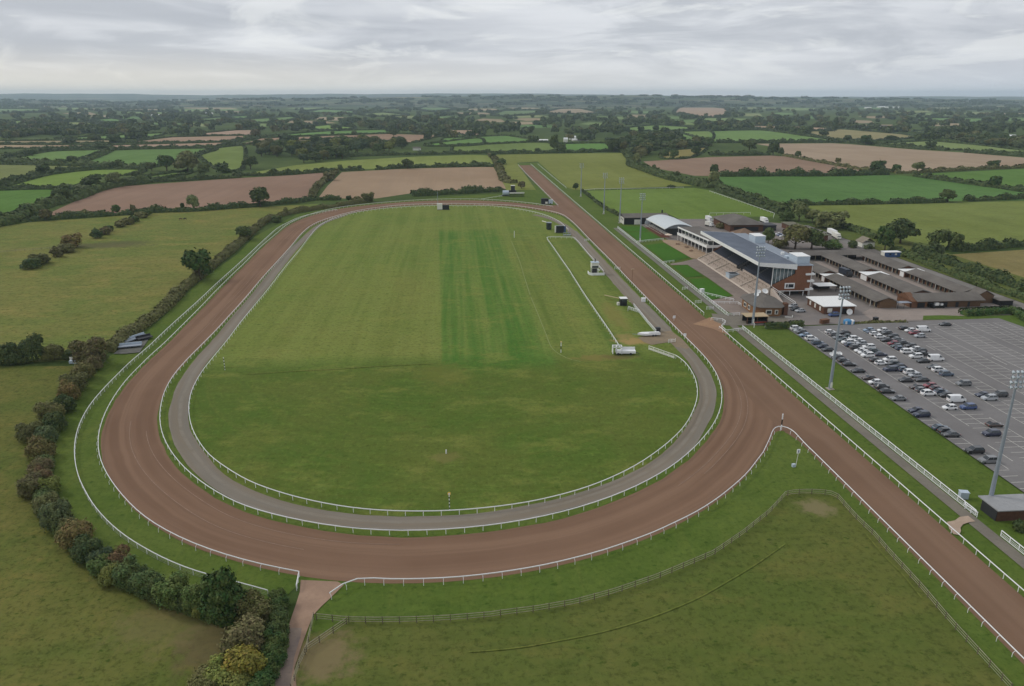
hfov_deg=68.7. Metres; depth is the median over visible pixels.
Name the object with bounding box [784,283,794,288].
window
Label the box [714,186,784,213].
hedge
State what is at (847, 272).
lorry
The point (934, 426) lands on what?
parked car
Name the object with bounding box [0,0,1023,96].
sky
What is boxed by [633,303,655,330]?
white fence
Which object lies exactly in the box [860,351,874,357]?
parked car
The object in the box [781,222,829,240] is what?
store
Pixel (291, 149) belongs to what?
tree
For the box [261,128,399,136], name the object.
hedge
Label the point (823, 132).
tree
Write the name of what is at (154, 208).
hedge
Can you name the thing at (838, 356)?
parked car
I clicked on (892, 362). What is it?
parked car
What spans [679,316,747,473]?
wheel ruts
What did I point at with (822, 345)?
parked car
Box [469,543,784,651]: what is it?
worn track
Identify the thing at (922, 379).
parked car
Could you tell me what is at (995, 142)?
tree
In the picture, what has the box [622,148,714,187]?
hedge
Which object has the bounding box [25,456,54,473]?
shrub
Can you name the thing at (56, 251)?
shrub
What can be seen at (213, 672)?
shrub
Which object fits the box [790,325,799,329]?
parked car
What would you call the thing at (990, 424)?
parked car
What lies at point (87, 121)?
hedge
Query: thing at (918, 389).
parked car
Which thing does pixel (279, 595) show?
shrub
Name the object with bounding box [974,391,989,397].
parked car
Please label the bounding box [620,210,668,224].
barn
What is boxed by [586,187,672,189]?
field rail
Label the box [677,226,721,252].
pavilion
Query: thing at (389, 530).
running rail
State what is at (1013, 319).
verge grass
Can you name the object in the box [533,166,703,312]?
running rail
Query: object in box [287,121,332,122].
field
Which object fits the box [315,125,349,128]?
field
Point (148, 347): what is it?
perimeter fence
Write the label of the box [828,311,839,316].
parked car
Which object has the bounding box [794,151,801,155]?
tree
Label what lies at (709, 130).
hedge
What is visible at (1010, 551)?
footpath
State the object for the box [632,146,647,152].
tree
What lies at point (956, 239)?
tree
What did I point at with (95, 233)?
shrub
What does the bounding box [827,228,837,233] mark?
lorry
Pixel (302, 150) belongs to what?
tree
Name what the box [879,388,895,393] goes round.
parked car
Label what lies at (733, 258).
grandstand
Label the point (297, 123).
tree
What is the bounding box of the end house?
[967,286,994,302]
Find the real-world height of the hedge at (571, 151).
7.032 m
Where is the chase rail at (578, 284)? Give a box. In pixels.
[548,236,620,348]
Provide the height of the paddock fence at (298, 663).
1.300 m
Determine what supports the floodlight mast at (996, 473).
on the racecourse grass at (943, 461)
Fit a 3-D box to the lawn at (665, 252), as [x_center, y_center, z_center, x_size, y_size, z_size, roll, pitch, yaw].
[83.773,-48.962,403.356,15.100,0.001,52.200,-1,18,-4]
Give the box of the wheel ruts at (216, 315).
[185,275,253,346]
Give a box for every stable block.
[789,249,880,259]
[810,261,836,278]
[821,252,878,275]
[825,273,896,307]
[861,251,914,273]
[867,272,931,293]
[896,292,985,307]
[906,268,971,291]
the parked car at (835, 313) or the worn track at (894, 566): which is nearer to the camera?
the worn track at (894, 566)
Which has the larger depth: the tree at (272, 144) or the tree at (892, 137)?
the tree at (892, 137)
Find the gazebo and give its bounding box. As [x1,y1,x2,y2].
[812,282,836,291]
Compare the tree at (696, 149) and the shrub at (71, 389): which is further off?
the tree at (696, 149)
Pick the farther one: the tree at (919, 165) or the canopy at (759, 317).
the tree at (919, 165)
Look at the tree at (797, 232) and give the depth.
405.98 m
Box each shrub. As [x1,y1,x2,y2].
[0,341,17,364]
[6,350,29,365]
[12,420,43,442]
[14,331,43,361]
[15,470,42,501]
[19,257,40,268]
[20,483,37,497]
[23,434,57,460]
[23,465,53,479]
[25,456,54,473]
[27,253,49,263]
[30,491,60,518]
[32,399,65,420]
[33,425,59,441]
[36,474,62,492]
[36,497,79,532]
[41,343,64,360]
[43,411,68,432]
[49,246,63,256]
[53,393,76,411]
[53,515,77,536]
[54,517,95,549]
[55,379,81,399]
[56,371,89,390]
[57,243,75,252]
[59,232,81,246]
[61,349,74,359]
[67,336,107,363]
[69,360,96,378]
[69,533,103,565]
[74,183,90,190]
[82,355,103,370]
[84,545,113,570]
[86,552,109,579]
[89,227,102,237]
[91,142,105,148]
[96,561,119,589]
[99,225,111,234]
[106,544,130,563]
[108,161,118,167]
[110,553,148,589]
[114,219,125,226]
[120,176,136,184]
[121,217,134,223]
[125,566,146,595]
[127,215,139,221]
[127,567,166,599]
[134,211,147,217]
[146,580,165,604]
[151,570,189,611]
[175,595,182,610]
[179,582,201,615]
[186,663,220,685]
[191,606,202,618]
[200,653,229,685]
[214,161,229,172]
[217,640,262,682]
[218,610,266,654]
[220,670,251,685]
[221,636,244,655]
[233,588,274,625]
[233,650,267,677]
[245,669,274,685]
[259,655,280,681]
[262,641,288,668]
[263,628,289,646]
[266,610,290,636]
[267,587,289,608]
[268,600,289,621]
[271,215,282,222]
[323,171,335,179]
[361,192,374,201]
[496,158,506,163]
[715,222,723,228]
[772,238,789,247]
[778,209,794,220]
[812,210,849,228]
[823,238,843,249]
[847,240,857,247]
[863,243,874,248]
[934,242,944,253]
[1011,518,1023,532]
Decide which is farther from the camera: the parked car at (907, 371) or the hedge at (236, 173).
the hedge at (236, 173)
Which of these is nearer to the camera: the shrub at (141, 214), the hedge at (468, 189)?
the shrub at (141, 214)
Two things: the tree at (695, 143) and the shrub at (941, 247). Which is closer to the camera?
the shrub at (941, 247)
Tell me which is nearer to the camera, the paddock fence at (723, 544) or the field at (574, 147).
the paddock fence at (723, 544)
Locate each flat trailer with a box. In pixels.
[118,341,141,348]
[125,332,143,341]
[132,333,152,340]
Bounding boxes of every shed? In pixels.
[978,494,1023,520]
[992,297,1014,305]
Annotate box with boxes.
[541,198,552,203]
[958,489,969,498]
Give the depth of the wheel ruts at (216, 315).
292.64 m
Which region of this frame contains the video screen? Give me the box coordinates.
[555,225,563,232]
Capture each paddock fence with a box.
[290,612,313,685]
[306,617,346,651]
[315,489,1012,685]
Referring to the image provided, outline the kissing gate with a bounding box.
[964,502,977,516]
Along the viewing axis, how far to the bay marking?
229.20 m
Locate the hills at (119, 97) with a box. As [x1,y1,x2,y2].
[0,93,1023,101]
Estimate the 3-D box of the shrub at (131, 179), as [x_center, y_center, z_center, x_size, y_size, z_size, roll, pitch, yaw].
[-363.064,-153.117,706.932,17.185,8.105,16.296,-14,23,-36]
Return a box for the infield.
[166,205,716,531]
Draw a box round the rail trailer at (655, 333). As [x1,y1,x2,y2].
[638,331,660,335]
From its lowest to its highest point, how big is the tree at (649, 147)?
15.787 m
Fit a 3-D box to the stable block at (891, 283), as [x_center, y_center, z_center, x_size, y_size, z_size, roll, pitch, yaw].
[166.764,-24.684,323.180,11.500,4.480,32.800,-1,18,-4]
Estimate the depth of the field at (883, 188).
688.58 m
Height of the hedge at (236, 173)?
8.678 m
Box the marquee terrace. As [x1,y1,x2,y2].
[645,227,669,237]
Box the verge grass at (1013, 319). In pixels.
[923,315,1023,326]
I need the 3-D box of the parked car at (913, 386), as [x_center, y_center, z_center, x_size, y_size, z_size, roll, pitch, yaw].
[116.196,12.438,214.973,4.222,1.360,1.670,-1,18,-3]
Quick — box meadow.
[0,204,317,363]
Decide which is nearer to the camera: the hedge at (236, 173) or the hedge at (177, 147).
the hedge at (236, 173)
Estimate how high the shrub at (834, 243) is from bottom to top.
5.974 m
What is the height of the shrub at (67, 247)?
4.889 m
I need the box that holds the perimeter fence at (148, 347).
[74,209,335,594]
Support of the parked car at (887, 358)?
on the car park
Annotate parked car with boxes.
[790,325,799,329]
[795,308,805,311]
[795,329,806,333]
[799,332,811,336]
[804,335,817,340]
[811,339,823,344]
[816,343,828,348]
[821,346,833,351]
[824,329,835,333]
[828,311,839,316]
[828,332,840,335]
[831,354,843,358]
[837,357,849,362]
[838,337,848,341]
[839,330,850,334]
[841,339,854,343]
[842,361,856,366]
[848,335,859,338]
[849,344,861,349]
[850,367,865,372]
[854,347,864,351]
[855,340,867,344]
[857,349,868,353]
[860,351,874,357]
[861,374,876,379]
[862,343,875,348]
[868,348,879,351]
[868,357,882,361]
[868,378,881,384]
[869,331,879,335]
[873,382,889,389]
[874,334,885,338]
[874,351,887,355]
[874,360,887,364]
[877,327,888,331]
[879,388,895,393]
[880,337,892,341]
[881,330,892,334]
[882,356,896,361]
[882,365,897,371]
[887,333,898,337]
[887,340,898,344]
[887,360,899,364]
[890,395,907,400]
[891,336,904,340]
[894,345,905,350]
[895,363,907,367]
[898,326,909,329]
[898,366,906,371]
[898,377,913,382]
[899,340,910,343]
[900,348,913,353]
[903,368,917,374]
[904,328,915,331]
[904,343,917,347]
[907,406,923,412]
[908,330,920,334]
[908,352,923,358]
[908,372,922,377]
[909,346,920,350]
[909,383,924,389]
[912,410,930,417]
[914,333,925,337]
[914,348,927,351]
[914,376,930,381]
[914,386,926,392]
[916,358,930,362]
[919,351,930,355]
[920,389,936,395]
[922,382,936,387]
[926,364,938,369]
[928,385,944,390]
[930,302,945,307]
[931,366,946,371]
[931,424,948,430]
[933,388,947,393]
[937,427,951,432]
[938,370,954,376]
[938,391,952,397]
[939,322,951,325]
[941,403,957,409]
[941,430,960,437]
[955,379,971,386]
[959,402,977,409]
[964,445,984,453]
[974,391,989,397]
[978,455,996,463]
[980,393,998,400]
[981,428,1001,436]
[985,421,1003,427]
[991,390,1008,396]
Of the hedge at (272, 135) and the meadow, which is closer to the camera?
the meadow
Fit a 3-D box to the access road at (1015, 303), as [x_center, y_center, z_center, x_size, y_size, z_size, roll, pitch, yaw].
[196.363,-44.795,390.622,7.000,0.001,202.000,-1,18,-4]
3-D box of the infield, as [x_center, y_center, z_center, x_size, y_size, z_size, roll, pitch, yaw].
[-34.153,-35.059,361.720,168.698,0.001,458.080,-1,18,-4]
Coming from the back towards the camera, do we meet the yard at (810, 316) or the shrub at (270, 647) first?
the yard at (810, 316)
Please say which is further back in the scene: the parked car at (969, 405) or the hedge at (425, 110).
the hedge at (425, 110)
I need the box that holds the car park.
[788,318,1023,491]
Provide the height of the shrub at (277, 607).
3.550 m
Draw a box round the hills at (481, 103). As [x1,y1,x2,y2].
[0,95,1023,107]
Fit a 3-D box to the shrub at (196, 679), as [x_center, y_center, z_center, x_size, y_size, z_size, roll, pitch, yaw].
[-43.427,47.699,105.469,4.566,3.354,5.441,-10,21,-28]
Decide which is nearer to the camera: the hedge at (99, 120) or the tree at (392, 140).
the tree at (392, 140)
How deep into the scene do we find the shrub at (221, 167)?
816.09 m
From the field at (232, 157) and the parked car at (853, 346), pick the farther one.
the field at (232, 157)
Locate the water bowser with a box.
[501,190,508,195]
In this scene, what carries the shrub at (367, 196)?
on the ground at (284, 158)
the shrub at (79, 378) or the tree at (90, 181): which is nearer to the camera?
the shrub at (79, 378)
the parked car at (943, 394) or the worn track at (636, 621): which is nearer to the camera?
the worn track at (636, 621)
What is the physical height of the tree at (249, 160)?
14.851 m
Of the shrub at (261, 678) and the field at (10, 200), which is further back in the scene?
the field at (10, 200)
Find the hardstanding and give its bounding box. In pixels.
[114,333,147,353]
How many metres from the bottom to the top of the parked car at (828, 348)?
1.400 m
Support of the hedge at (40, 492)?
on the racecourse grass at (943, 461)
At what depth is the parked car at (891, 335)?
259.94 m
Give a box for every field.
[0,109,38,111]
[0,140,108,142]
[0,145,81,147]
[0,165,80,178]
[0,190,51,212]
[15,170,137,185]
[23,150,97,159]
[52,173,322,214]
[81,133,161,138]
[91,149,202,164]
[101,119,121,120]
[113,143,219,146]
[138,136,242,141]
[147,172,184,177]
[180,109,203,111]
[191,108,236,108]
[201,146,242,168]
[206,130,250,134]
[208,109,239,110]
[236,117,293,121]
[247,134,437,144]
[257,155,492,172]
[276,130,385,135]
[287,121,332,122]
[311,110,351,112]
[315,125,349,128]
[317,117,346,120]
[319,167,505,197]
[367,113,399,114]
[421,108,449,109]
[443,136,526,144]
[453,130,476,134]
[454,142,553,151]
[478,119,504,121]
[496,153,691,189]
[498,111,534,114]
[513,115,547,117]
[516,118,539,120]
[520,125,552,127]
[550,109,591,112]
[565,144,607,150]
[582,122,601,124]
[587,188,773,218]
[630,125,687,130]
[643,156,858,175]
[664,148,704,157]
[676,108,725,115]
[683,130,825,140]
[685,131,709,137]
[704,118,744,120]
[720,175,1023,202]
[745,113,761,115]
[760,143,1023,170]
[774,108,826,109]
[774,112,793,114]
[808,201,1023,246]
[811,129,912,138]
[856,120,873,122]
[891,141,1022,151]
[919,118,980,121]
[921,169,1023,185]
[932,123,958,125]
[952,250,1023,276]
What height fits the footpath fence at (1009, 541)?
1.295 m
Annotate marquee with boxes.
[644,214,690,235]
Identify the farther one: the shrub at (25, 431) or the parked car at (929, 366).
the parked car at (929, 366)
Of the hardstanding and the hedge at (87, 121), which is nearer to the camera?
the hardstanding
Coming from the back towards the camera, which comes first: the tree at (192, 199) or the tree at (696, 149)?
the tree at (696, 149)
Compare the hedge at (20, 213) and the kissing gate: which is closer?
the kissing gate
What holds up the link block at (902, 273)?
on the yard at (810, 316)
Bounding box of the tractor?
[509,185,515,191]
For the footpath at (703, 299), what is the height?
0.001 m
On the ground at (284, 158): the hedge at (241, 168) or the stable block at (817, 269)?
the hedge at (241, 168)
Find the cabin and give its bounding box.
[881,250,900,256]
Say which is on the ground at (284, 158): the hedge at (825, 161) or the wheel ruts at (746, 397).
the hedge at (825, 161)
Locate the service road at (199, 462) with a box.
[168,214,716,529]
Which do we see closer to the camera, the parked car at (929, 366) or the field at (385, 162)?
the parked car at (929, 366)
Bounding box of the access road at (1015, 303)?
[804,225,1023,308]
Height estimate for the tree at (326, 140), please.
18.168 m
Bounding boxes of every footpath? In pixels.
[614,228,723,313]
[730,325,1023,568]
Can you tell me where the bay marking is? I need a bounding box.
[819,323,1023,488]
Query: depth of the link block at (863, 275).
342.49 m
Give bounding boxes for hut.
[437,192,448,209]
[588,259,604,274]
[605,295,629,305]
[730,228,753,233]
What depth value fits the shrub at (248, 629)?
112.16 m
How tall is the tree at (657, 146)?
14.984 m
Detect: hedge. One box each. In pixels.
[0,106,53,113]
[0,138,126,143]
[0,142,108,148]
[0,142,237,156]
[0,154,146,168]
[0,160,90,183]
[0,164,97,183]
[0,175,151,226]
[0,182,76,189]
[0,185,57,214]
[2,119,21,123]
[4,165,147,189]
[7,147,104,161]
[21,194,341,222]
[32,350,260,627]
[44,120,99,124]
[54,131,165,138]
[81,146,116,159]
[83,146,218,166]
[88,116,126,122]
[102,198,371,352]
[106,140,239,148]
[117,134,254,142]
[145,168,193,177]
[146,167,335,182]
[169,115,249,120]
[177,128,252,135]
[194,134,261,154]
[197,143,247,172]
[226,113,262,118]
[232,115,296,122]
[234,132,440,145]
[259,618,289,684]
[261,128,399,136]
[303,108,361,113]
[304,123,356,129]
[308,167,339,196]
[336,149,558,157]
[340,166,364,170]
[355,111,409,116]
[375,160,494,169]
[410,185,474,196]
[417,105,456,111]
[423,137,485,146]
[433,128,485,135]
[439,134,536,145]
[450,140,549,153]
[473,185,505,192]
[487,153,517,182]
[490,109,541,115]
[540,107,598,113]
[556,147,622,152]
[558,141,608,152]
[581,189,618,215]
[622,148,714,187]
[626,124,693,130]
[658,145,708,159]
[671,105,732,117]
[673,128,827,141]
[680,129,715,138]
[701,127,829,137]
[708,150,770,155]
[711,179,790,210]
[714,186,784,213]
[715,137,948,150]
[719,166,890,176]
[754,124,833,130]
[763,321,789,328]
[782,153,893,171]
[786,196,948,205]
[788,320,804,326]
[810,127,916,140]
[839,222,878,238]
[854,319,908,323]
[856,110,893,112]
[867,139,1023,152]
[887,245,1023,300]
[892,163,1023,173]
[910,242,1023,291]
[912,115,991,122]
[912,171,1023,191]
[945,237,1023,251]
[958,305,1019,315]
[962,192,1023,200]
[963,147,1023,156]
[1010,306,1023,320]
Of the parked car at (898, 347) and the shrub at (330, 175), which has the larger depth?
the shrub at (330, 175)
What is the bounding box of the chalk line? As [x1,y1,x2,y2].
[511,241,580,361]
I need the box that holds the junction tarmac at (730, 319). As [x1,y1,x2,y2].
[711,313,787,324]
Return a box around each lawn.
[621,226,647,231]
[628,232,658,240]
[645,243,689,261]
[673,265,701,276]
[690,278,731,298]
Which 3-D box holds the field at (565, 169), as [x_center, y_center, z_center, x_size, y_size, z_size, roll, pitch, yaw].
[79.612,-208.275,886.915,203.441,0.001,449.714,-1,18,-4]
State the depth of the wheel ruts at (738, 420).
193.67 m
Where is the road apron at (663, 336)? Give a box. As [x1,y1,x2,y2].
[638,331,689,348]
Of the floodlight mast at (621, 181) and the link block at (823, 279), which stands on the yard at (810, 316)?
the link block at (823, 279)
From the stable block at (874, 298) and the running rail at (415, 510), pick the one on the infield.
the running rail at (415, 510)
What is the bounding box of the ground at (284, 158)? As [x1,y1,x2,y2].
[0,108,1023,629]
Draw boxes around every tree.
[25,149,37,155]
[35,163,49,171]
[38,209,52,220]
[50,187,71,196]
[66,156,78,161]
[79,176,101,185]
[104,172,121,181]
[106,135,121,142]
[110,204,120,211]
[129,204,135,212]
[131,170,144,176]
[136,132,147,138]
[145,162,155,170]
[155,154,175,170]
[173,150,199,171]
[180,247,212,278]
[186,194,199,206]
[195,565,254,627]
[196,162,209,174]
[235,226,251,235]
[241,156,257,168]
[249,187,269,206]
[250,129,260,135]
[252,139,260,145]
[255,147,266,155]
[259,141,268,153]
[264,138,273,142]
[268,143,277,150]
[270,145,282,155]
[272,140,281,146]
[284,145,296,155]
[286,140,295,145]
[293,141,304,148]
[294,120,303,129]
[296,148,307,155]
[298,153,309,160]
[308,135,318,141]
[308,151,322,161]
[320,146,336,158]
[320,150,329,159]
[322,137,329,143]
[329,138,340,144]
[330,144,339,156]
[334,146,348,158]
[343,138,351,144]
[350,140,363,151]
[356,138,368,148]
[367,137,375,144]
[369,141,378,148]
[372,143,382,151]
[384,141,392,148]
[389,129,397,135]
[389,138,396,146]
[395,137,408,147]
[401,158,413,168]
[518,181,524,188]
[549,134,558,148]
[559,144,566,150]
[608,139,620,151]
[631,152,640,162]
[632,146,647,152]
[637,149,647,156]
[639,142,652,151]
[642,143,651,150]
[650,141,661,150]
[661,149,668,155]
[669,150,678,156]
[676,142,686,147]
[678,139,687,145]
[691,141,701,146]
[691,146,701,152]
[703,137,714,143]
[703,141,712,145]
[708,171,719,181]
[710,164,718,171]
[741,139,756,150]
[762,227,774,242]
[767,142,779,154]
[778,147,783,155]
[782,223,811,248]
[789,127,796,131]
[790,200,809,220]
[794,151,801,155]
[797,124,810,133]
[802,228,825,248]
[804,209,819,222]
[819,130,828,134]
[832,117,838,131]
[843,135,851,140]
[860,135,871,144]
[870,160,886,168]
[876,225,895,250]
[884,135,897,140]
[886,218,921,242]
[891,164,901,170]
[911,161,925,170]
[914,135,921,139]
[925,141,937,147]
[926,229,951,244]
[939,189,957,201]
[948,232,964,248]
[955,132,968,138]
[957,137,970,141]
[984,138,1001,144]
[986,160,1000,165]
[989,175,1002,184]
[992,140,1004,144]
[1010,138,1020,147]
[1013,142,1023,147]
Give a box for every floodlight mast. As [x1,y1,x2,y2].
[580,163,583,196]
[603,173,607,213]
[619,178,623,222]
[638,193,645,241]
[750,246,765,324]
[825,286,850,389]
[989,370,1023,495]
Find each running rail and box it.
[96,199,549,571]
[160,203,721,534]
[188,205,697,515]
[329,426,1023,658]
[519,166,557,204]
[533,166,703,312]
[719,326,1023,591]
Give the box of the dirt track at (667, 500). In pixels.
[101,200,785,583]
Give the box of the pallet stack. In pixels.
[819,318,829,323]
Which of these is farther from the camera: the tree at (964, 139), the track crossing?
the tree at (964, 139)
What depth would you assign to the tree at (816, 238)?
405.93 m
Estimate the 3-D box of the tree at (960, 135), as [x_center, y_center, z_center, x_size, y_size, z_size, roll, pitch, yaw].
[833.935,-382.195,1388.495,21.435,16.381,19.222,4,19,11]
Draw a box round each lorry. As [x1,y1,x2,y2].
[705,215,712,220]
[705,221,713,226]
[760,217,768,222]
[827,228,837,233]
[832,231,840,239]
[838,267,852,276]
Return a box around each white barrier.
[711,317,743,331]
[713,301,741,304]
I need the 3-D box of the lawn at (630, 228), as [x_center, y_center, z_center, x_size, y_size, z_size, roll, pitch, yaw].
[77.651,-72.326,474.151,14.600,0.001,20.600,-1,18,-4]
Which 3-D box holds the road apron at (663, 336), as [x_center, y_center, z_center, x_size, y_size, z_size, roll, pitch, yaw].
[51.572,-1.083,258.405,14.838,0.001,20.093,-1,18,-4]
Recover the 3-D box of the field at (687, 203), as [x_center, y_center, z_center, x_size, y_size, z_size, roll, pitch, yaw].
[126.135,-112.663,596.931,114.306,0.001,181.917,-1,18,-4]
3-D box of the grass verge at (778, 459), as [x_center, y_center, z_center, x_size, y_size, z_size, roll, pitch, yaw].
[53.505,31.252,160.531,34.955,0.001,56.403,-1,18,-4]
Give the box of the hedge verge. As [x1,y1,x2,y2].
[812,225,1023,302]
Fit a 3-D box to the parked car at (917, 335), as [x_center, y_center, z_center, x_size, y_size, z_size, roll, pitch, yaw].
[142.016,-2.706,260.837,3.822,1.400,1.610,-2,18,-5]
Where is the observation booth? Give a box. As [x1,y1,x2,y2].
[543,221,551,229]
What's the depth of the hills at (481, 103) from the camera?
6096.99 m
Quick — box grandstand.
[698,231,814,302]
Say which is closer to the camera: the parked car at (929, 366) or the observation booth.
the parked car at (929, 366)
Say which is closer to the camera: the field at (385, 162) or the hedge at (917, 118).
the field at (385, 162)
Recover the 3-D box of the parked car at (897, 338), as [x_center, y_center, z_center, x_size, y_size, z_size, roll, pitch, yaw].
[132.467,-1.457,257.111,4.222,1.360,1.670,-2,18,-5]
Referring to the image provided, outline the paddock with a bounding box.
[294,492,1006,685]
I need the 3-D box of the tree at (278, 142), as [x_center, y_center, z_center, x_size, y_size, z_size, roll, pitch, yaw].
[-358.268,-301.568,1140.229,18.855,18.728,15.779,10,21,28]
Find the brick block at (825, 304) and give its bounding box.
[806,296,855,313]
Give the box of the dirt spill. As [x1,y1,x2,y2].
[694,317,727,334]
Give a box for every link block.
[820,273,843,281]
[859,271,888,280]
[898,268,923,276]
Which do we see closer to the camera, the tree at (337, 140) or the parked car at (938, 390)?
the parked car at (938, 390)
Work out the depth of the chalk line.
288.67 m
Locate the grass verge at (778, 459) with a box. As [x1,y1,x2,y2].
[699,431,906,552]
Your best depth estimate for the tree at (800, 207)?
498.38 m
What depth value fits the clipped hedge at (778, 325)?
270.33 m
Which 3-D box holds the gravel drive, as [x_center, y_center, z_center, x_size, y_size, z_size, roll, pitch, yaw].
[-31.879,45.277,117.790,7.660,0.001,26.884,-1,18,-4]
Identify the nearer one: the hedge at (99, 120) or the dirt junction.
the dirt junction
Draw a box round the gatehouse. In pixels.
[856,236,875,246]
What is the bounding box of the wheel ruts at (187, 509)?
[129,421,303,549]
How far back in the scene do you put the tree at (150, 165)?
837.68 m
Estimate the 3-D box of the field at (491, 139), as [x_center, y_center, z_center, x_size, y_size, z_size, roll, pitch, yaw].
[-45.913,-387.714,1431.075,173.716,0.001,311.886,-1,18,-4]
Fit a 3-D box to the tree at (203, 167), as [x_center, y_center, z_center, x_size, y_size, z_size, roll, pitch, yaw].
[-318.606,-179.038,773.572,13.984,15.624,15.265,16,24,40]
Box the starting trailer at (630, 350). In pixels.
[612,345,637,354]
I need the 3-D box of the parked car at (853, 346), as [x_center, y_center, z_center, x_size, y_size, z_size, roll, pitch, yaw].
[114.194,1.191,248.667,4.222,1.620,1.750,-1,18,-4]
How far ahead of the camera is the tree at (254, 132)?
1526.55 m
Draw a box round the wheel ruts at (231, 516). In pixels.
[146,431,399,544]
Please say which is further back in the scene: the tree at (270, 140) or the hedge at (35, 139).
the hedge at (35, 139)
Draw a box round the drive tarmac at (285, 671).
[274,628,301,685]
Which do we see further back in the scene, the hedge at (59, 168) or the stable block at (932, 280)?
the hedge at (59, 168)
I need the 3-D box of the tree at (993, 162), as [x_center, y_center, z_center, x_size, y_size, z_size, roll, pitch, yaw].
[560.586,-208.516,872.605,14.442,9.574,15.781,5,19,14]
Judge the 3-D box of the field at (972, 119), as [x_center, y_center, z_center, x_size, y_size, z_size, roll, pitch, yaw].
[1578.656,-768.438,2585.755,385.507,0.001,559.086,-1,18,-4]
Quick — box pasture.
[0,366,228,685]
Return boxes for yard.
[642,219,1023,324]
[813,261,905,306]
[857,261,938,292]
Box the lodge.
[740,293,792,317]
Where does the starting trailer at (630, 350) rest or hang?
on the infield
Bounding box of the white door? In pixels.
[860,274,866,280]
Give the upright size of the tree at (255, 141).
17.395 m
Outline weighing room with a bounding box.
[712,213,776,231]
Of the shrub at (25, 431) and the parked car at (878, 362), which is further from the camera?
the parked car at (878, 362)
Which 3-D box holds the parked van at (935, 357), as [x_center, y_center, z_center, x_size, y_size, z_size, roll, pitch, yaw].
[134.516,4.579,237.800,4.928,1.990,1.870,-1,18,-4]
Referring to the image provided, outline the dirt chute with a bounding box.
[519,165,1023,663]
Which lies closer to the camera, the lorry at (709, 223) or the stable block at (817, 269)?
the stable block at (817, 269)
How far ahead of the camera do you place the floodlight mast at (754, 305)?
271.13 m
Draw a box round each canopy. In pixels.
[741,312,768,323]
[896,301,911,308]
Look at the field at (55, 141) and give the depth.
1383.45 m
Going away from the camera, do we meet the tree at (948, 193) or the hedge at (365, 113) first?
the tree at (948, 193)
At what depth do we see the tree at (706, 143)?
1249.88 m
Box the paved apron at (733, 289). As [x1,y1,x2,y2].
[671,259,749,314]
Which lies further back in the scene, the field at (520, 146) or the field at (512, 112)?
the field at (512, 112)
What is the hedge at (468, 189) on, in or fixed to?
on the ground at (284, 158)
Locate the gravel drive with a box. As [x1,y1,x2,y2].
[289,580,342,685]
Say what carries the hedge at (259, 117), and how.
on the ground at (284, 158)
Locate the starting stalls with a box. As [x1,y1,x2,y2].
[509,192,523,196]
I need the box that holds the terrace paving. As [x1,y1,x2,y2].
[662,239,707,258]
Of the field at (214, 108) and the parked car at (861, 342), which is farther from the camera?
the field at (214, 108)
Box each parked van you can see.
[916,325,930,331]
[927,354,943,360]
[946,394,966,402]
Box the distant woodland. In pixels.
[0,94,1023,142]
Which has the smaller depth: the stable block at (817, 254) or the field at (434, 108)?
the stable block at (817, 254)
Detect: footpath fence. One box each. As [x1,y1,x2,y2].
[617,226,727,315]
[742,325,976,515]
[1000,530,1023,553]
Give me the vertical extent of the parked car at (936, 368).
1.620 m
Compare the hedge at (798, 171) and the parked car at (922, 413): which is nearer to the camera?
the parked car at (922, 413)
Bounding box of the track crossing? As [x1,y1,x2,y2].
[947,516,973,534]
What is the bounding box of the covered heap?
[843,319,854,324]
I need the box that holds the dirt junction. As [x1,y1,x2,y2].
[526,205,585,232]
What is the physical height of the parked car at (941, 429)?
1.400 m
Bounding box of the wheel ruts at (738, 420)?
[679,321,741,484]
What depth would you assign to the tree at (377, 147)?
1112.74 m
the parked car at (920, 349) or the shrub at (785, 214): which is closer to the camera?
the parked car at (920, 349)
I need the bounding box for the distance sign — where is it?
[791,449,799,466]
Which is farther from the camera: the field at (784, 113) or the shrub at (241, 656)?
the field at (784, 113)
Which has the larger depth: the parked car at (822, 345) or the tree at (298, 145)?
the tree at (298, 145)
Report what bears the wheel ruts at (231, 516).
on the dirt track at (667, 500)
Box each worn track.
[254,363,432,373]
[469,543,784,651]
[864,532,923,599]
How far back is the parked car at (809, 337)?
257.09 m
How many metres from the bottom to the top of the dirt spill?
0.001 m
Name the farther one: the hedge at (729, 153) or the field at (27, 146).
the field at (27, 146)
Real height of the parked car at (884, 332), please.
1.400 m
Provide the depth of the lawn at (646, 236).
447.85 m
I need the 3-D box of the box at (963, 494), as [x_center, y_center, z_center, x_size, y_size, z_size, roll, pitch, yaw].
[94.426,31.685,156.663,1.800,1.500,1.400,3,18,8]
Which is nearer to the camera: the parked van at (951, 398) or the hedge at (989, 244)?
the parked van at (951, 398)
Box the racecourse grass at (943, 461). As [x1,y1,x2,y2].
[53,163,1023,685]
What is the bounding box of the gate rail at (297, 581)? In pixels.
[296,571,299,590]
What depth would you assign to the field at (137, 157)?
1058.31 m
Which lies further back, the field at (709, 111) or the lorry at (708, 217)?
the field at (709, 111)
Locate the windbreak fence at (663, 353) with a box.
[648,346,674,357]

